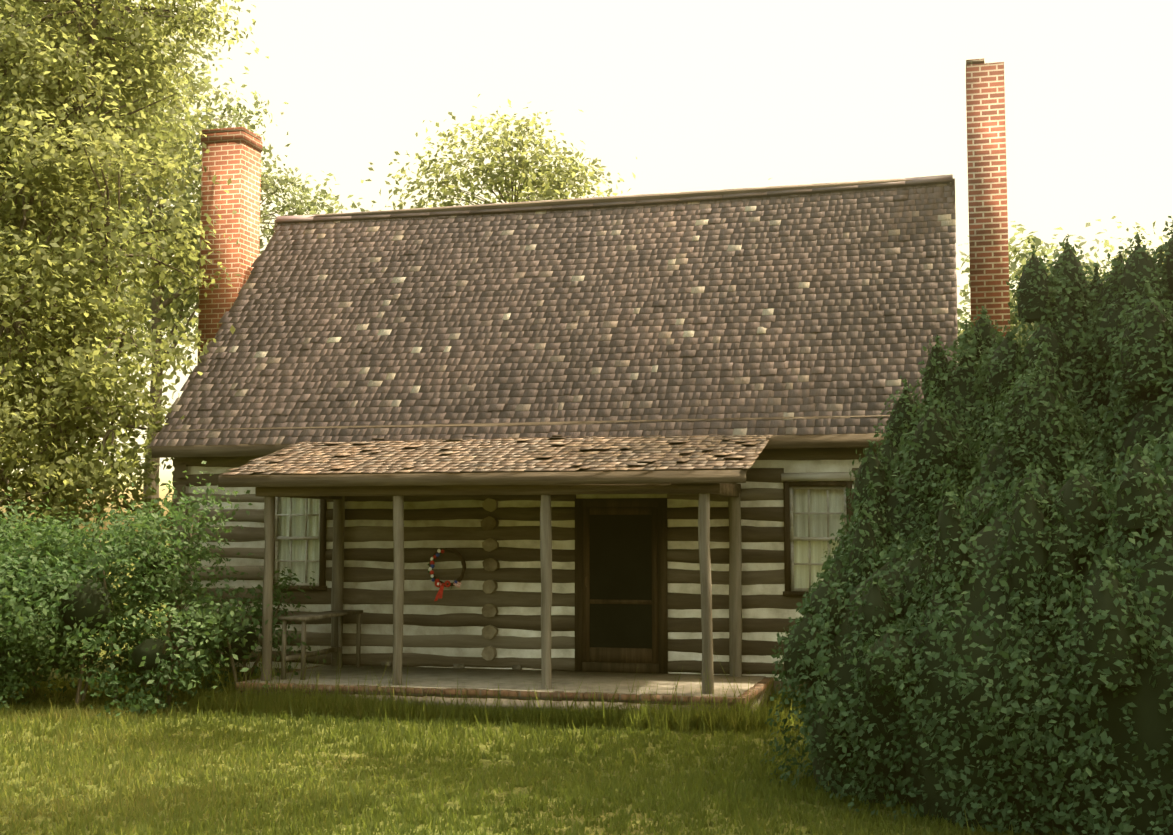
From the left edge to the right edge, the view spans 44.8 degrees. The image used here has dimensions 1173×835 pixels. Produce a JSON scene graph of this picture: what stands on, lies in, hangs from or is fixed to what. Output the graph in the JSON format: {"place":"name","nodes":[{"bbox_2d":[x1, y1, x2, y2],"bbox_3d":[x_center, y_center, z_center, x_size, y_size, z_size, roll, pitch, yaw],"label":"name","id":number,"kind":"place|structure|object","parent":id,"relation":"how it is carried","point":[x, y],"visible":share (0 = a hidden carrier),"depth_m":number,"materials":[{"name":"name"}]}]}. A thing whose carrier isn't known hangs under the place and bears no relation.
{"place":"outdoors","nodes":[
{"label":"outdoors","id":0,"kind":"place"},
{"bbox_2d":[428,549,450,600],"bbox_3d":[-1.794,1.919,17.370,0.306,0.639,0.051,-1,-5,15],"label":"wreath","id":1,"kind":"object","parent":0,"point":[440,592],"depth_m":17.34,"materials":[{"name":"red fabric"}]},
{"bbox_2d":[431,553,438,581],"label":"wreath ornaments","id":2,"kind":"object","parent":1,"relation":"attached to","point":[433,566],"visible":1,"depth_m":17.39},
{"bbox_2d":[429,548,465,586],"bbox_3d":[-1.694,1.831,17.380,0.482,0.479,0.050,-1,-5,15],"label":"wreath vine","id":3,"kind":"object","parent":1,"relation":"attached to","point":[462,559],"visible":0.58,"depth_m":17.34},
{"bbox_2d":[453,580,460,587],"bbox_3d":[-1.570,2.023,17.300,0.109,0.096,0.001,-1,-5,15],"label":"wreath flag","id":4,"kind":"object","parent":3,"relation":"attached to","point":[457,583],"visible":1,"depth_m":17.30,"materials":[{"name":"fabric"}]},
{"bbox_2d":[0,539,1097,834],"bbox_3d":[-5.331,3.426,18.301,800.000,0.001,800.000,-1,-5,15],"label":"ground","id":5,"kind":"structure","parent":0,"point":[38,819],"depth_m":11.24,"materials":[{"name":"green plant"}]},
{"bbox_2d":[0,189,197,532],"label":"tree","id":6,"kind":"object","parent":5,"relation":"on","point":[145,328],"depth_m":53.06,"materials":[{"name":"green plant"}]},
{"bbox_2d":[0,0,235,509],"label":"tree","id":7,"kind":"object","parent":5,"relation":"on","point":[178,119],"depth_m":29.36,"materials":[{"name":"green plant"}]},
{"bbox_2d":[0,0,258,660],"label":"tree","id":8,"kind":"object","parent":5,"relation":"on","point":[94,381],"depth_m":19.98,"materials":[{"name":"green plant"}]},
{"bbox_2d":[0,461,325,716],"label":"shrubs","id":9,"kind":"object","parent":5,"relation":"on","point":[41,632],"depth_m":16.00,"materials":[{"name":"green plant"}]},
{"bbox_2d":[27,7,372,544],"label":"tree","id":10,"kind":"object","parent":5,"relation":"on","point":[266,186],"depth_m":44.63,"materials":[{"name":"green plant"}]},
{"bbox_2d":[106,632,300,689],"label":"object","id":11,"kind":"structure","parent":5,"relation":"on","point":[224,676],"depth_m":17.67,"materials":[{"name":"green plant"}]},
{"bbox_2d":[166,127,262,621],"bbox_3d":[-5.199,-0.369,21.666,1.315,8.100,2.000,-1,-5,15],"label":"chimney","id":12,"kind":"object","parent":5,"relation":"on","point":[234,153],"visible":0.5,"depth_m":21.68,"materials":[{"name":"brick"}]},
{"bbox_2d":[0,671,813,777],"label":"lawn grass","id":13,"kind":"structure","parent":5,"relation":"on","point":[36,713],"depth_m":13.45,"materials":[{"name":"green plant"}]},
{"bbox_2d":[184,638,791,733],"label":"lawn edge grass","id":14,"kind":"structure","parent":5,"relation":"on","point":[348,705],"depth_m":14.61,"materials":[{"name":"green plant"}]},
{"bbox_2d":[354,94,636,210],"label":"tree","id":15,"kind":"object","parent":5,"relation":"on","point":[543,188],"depth_m":43.12,"materials":[{"name":"green plant"}]},
{"bbox_2d":[241,687,770,714],"bbox_3d":[-0.853,3.135,16.014,5.580,0.218,2.150,-1,-5,15],"label":"porch slab base","id":16,"kind":"object","parent":5,"relation":"on","point":[505,702],"depth_m":14.91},
{"bbox_2d":[236,665,773,706],"bbox_3d":[-0.859,2.991,16.003,5.650,0.095,2.187,-1,-5,15],"label":"porch floor edge","id":17,"kind":"object","parent":16,"relation":"on","point":[761,686],"visible":0.67,"depth_m":14.92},
{"bbox_2d":[248,665,765,696],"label":"porch slab","id":18,"kind":"structure","parent":16,"relation":"on","point":[478,678],"depth_m":15.88,"materials":[{"name":"grey concrete"}]},
{"bbox_2d":[280,610,362,679],"bbox_3d":[-3.098,2.651,16.718,0.320,0.695,1.580,-1,-5,15],"label":"porch bench","id":19,"kind":"object","parent":18,"relation":"on","point":[304,618],"visible":0.98,"depth_m":16.53,"materials":[{"name":"brown wood"}]},
{"bbox_2d":[261,493,741,693],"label":"porch posts","id":20,"kind":"object","parent":18,"relation":"on","point":[735,604],"visible":0.92,"depth_m":15.56,"materials":[{"name":"brown wood"}]},
{"bbox_2d":[255,483,740,499],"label":"porch beams","id":21,"kind":"structure","parent":20,"relation":"on","point":[717,489],"depth_m":15.33,"materials":[{"name":"brown wood"}]},
{"bbox_2d":[218,439,768,486],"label":"porch roof deck","id":22,"kind":"structure","parent":21,"relation":"on","point":[580,476],"depth_m":15.16,"materials":[{"name":"brown wood"}]},
{"bbox_2d":[220,434,772,474],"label":"porch roof shakes","id":23,"kind":"object","parent":22,"relation":"on","point":[483,455],"visible":0.9,"depth_m":15.99,"materials":[{"name":"brown wood"}]},
{"bbox_2d":[182,459,861,680],"bbox_3d":[0.113,1.884,20.225,9.560,3.380,6.230,-1,-5,15],"label":"chinking","id":24,"kind":"object","parent":5,"relation":"on","point":[802,466],"visible":0.1,"depth_m":17.31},
{"bbox_2d":[151,179,951,457],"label":"roof trim","id":25,"kind":"structure","parent":24,"relation":"on","point":[804,441],"depth_m":18.06,"materials":[{"name":"brown wood"}]},
{"bbox_2d":[149,178,957,445],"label":"roof shakes","id":26,"kind":"object","parent":25,"relation":"on","point":[758,307],"visible":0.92,"depth_m":18.56,"materials":[{"name":"brown wood"}]},
{"bbox_2d":[274,174,952,222],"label":"ridge boards","id":27,"kind":"object","parent":25,"relation":"attached to","point":[913,181],"visible":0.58,"depth_m":20.44,"materials":[{"name":"brown wood"}]},
{"bbox_2d":[169,447,879,693],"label":"log walls","id":28,"kind":"structure","parent":5,"relation":"on","point":[482,598],"depth_m":17.31,"materials":[{"name":"brown wood"}]},
{"bbox_2d":[273,499,326,590],"bbox_3d":[-3.645,1.522,18.060,0.820,1.322,0.210,-1,-5,15],"label":"window frame","id":29,"kind":"object","parent":28,"relation":"attached to","point":[322,586],"visible":0.17,"depth_m":17.88,"materials":[{"name":"wood"}]},
{"bbox_2d":[274,497,319,585],"bbox_3d":[-3.650,1.528,18.042,0.650,1.205,0.055,-1,-5,15],"label":"sash window","id":30,"kind":"structure","parent":29,"relation":"in","point":[277,538],"depth_m":18.05,"materials":[{"name":"wood"}]},
{"bbox_2d":[277,497,318,582],"bbox_3d":[-3.647,1.528,18.054,0.650,1.205,0.001,-1,-5,15],"label":"window glass","id":31,"kind":"object","parent":30,"relation":"in","point":[299,540],"depth_m":18.05,"materials":[{"name":"glass"}]},
{"bbox_2d":[278,497,318,582],"bbox_3d":[-3.634,1.532,18.103,0.650,1.205,0.028,-1,-5,15],"label":"curtain window","id":32,"kind":"structure","parent":29,"relation":"attached to","point":[283,531],"depth_m":18.11,"materials":[{"name":"white fabric"}]},
{"bbox_2d":[480,498,499,660],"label":"log ends","id":33,"kind":"object","parent":28,"relation":"attached to","point":[489,586],"visible":0.79,"depth_m":17.24,"materials":[{"name":"brown wood"}]},
{"bbox_2d":[575,498,667,673],"bbox_3d":[0.422,1.989,16.932,1.120,2.050,0.220,-1,-5,15],"label":"door frame","id":34,"kind":"object","parent":28,"relation":"attached to","point":[661,667],"visible":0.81,"depth_m":16.81,"materials":[{"name":"brown wood"}]},
{"bbox_2d":[583,507,658,663],"bbox_3d":[0.405,1.978,16.868,0.910,1.830,0.025,-1,-5,15],"label":"screen door","id":35,"kind":"structure","parent":34,"relation":"attached to","point":[622,655],"depth_m":16.84,"materials":[{"name":"brown wood"}]},
{"bbox_2d":[590,515,651,648],"bbox_3d":[0.405,1.939,16.871,0.770,1.590,0.001,-1,-5,15],"label":"screen","id":36,"kind":"object","parent":35,"relation":"in","point":[620,557],"visible":1,"depth_m":16.87,"materials":[{"name":"black metal"}]},
{"bbox_2d":[781,472,854,481],"bbox_3d":[2.660,0.682,16.366,0.830,0.102,0.099,-1,-5,15],"label":"window lintel","id":37,"kind":"structure","parent":28,"relation":"attached to","point":[831,476],"depth_m":16.33,"materials":[{"name":"grey wood"}]},
{"bbox_2d":[783,481,852,595],"bbox_3d":[2.675,1.389,16.384,0.820,1.322,0.210,-1,-5,15],"label":"window frame","id":38,"kind":"object","parent":28,"relation":"attached to","point":[787,551],"visible":0.4,"depth_m":16.37,"materials":[{"name":"brown wood"}]},
{"bbox_2d":[790,486,846,590],"bbox_3d":[2.671,1.394,16.366,0.650,1.205,0.055,-1,-5,15],"label":"sash window","id":39,"kind":"structure","parent":38,"relation":"in","point":[809,539],"depth_m":16.38,"materials":[{"name":"wood"}]},
{"bbox_2d":[793,489,842,587],"bbox_3d":[2.674,1.395,16.379,0.650,1.205,0.001,-1,-5,15],"label":"window glass","id":40,"kind":"object","parent":39,"relation":"in","point":[814,530],"visible":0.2,"depth_m":16.40,"materials":[{"name":"clear glass"}]},
{"bbox_2d":[793,489,843,587],"bbox_3d":[2.686,1.399,16.425,0.650,1.205,0.030,-1,-5,15],"label":"curtain","id":41,"kind":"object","parent":38,"relation":"attached to","point":[836,521],"depth_m":16.45,"materials":[{"name":"white fabric"}]},
{"bbox_2d":[381,662,701,674],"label":"foundation stones","id":42,"kind":"object","parent":5,"relation":"on","point":[516,667],"visible":0.08,"depth_m":17.29,"materials":[{"name":"grey stone"}]},
{"bbox_2d":[768,681,804,707],"bbox_3d":[3.187,2.831,15.857,2.417,0.801,0.888,-1,-5,15],"label":"shrub","id":43,"kind":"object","parent":5,"relation":"on","point":[775,699],"visible":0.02,"depth_m":15.92,"materials":[{"name":"green plant"}]},
{"bbox_2d":[761,216,1172,834],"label":"bush","id":44,"kind":"object","parent":5,"relation":"on","point":[1109,488],"depth_m":9.90,"materials":[{"name":"green plant"}]},
{"bbox_2d":[966,58,1009,336],"bbox_3d":[5.197,-0.640,19.070,0.920,8.230,2.000,-1,-5,15],"label":"chimney","id":45,"kind":"object","parent":5,"relation":"on","point":[987,189],"visible":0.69,"depth_m":18.79,"materials":[{"name":"brick"}]},
{"bbox_2d":[957,284,1025,362],"bbox_3d":[11.092,0.544,39.078,7.369,9.158,9.719,2,-5,-23],"label":"tree","id":46,"kind":"object","parent":5,"relation":"on","point":[962,318],"depth_m":38.64,"materials":[{"name":"green plant"}]},
{"bbox_2d":[954,221,1128,349],"bbox_3d":[11.416,0.048,31.535,8.676,8.934,6.619,-5,-7,50],"label":"tree","id":47,"kind":"object","parent":5,"relation":"on","point":[1014,249],"depth_m":31.36,"materials":[{"name":"green plant"}]},
{"bbox_2d":[1015,216,1168,325],"bbox_3d":[15.333,-0.415,39.436,9.145,11.118,10.404,-1,-5,15],"label":"tree","id":48,"kind":"object","parent":5,"relation":"on","point":[1106,243],"depth_m":39.35,"materials":[{"name":"green plant"}]},
{"bbox_2d":[1146,227,1172,263],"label":"tree","id":49,"kind":"object","parent":5,"relation":"on","point":[1165,236],"visible":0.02,"depth_m":34.56,"materials":[{"name":"green plant"}]},
{"bbox_2d":[0,0,1172,535],"label":"sky","id":50,"kind":"structure","parent":0,"point":[704,94],"materials":[{"name":"white"}]}
]}

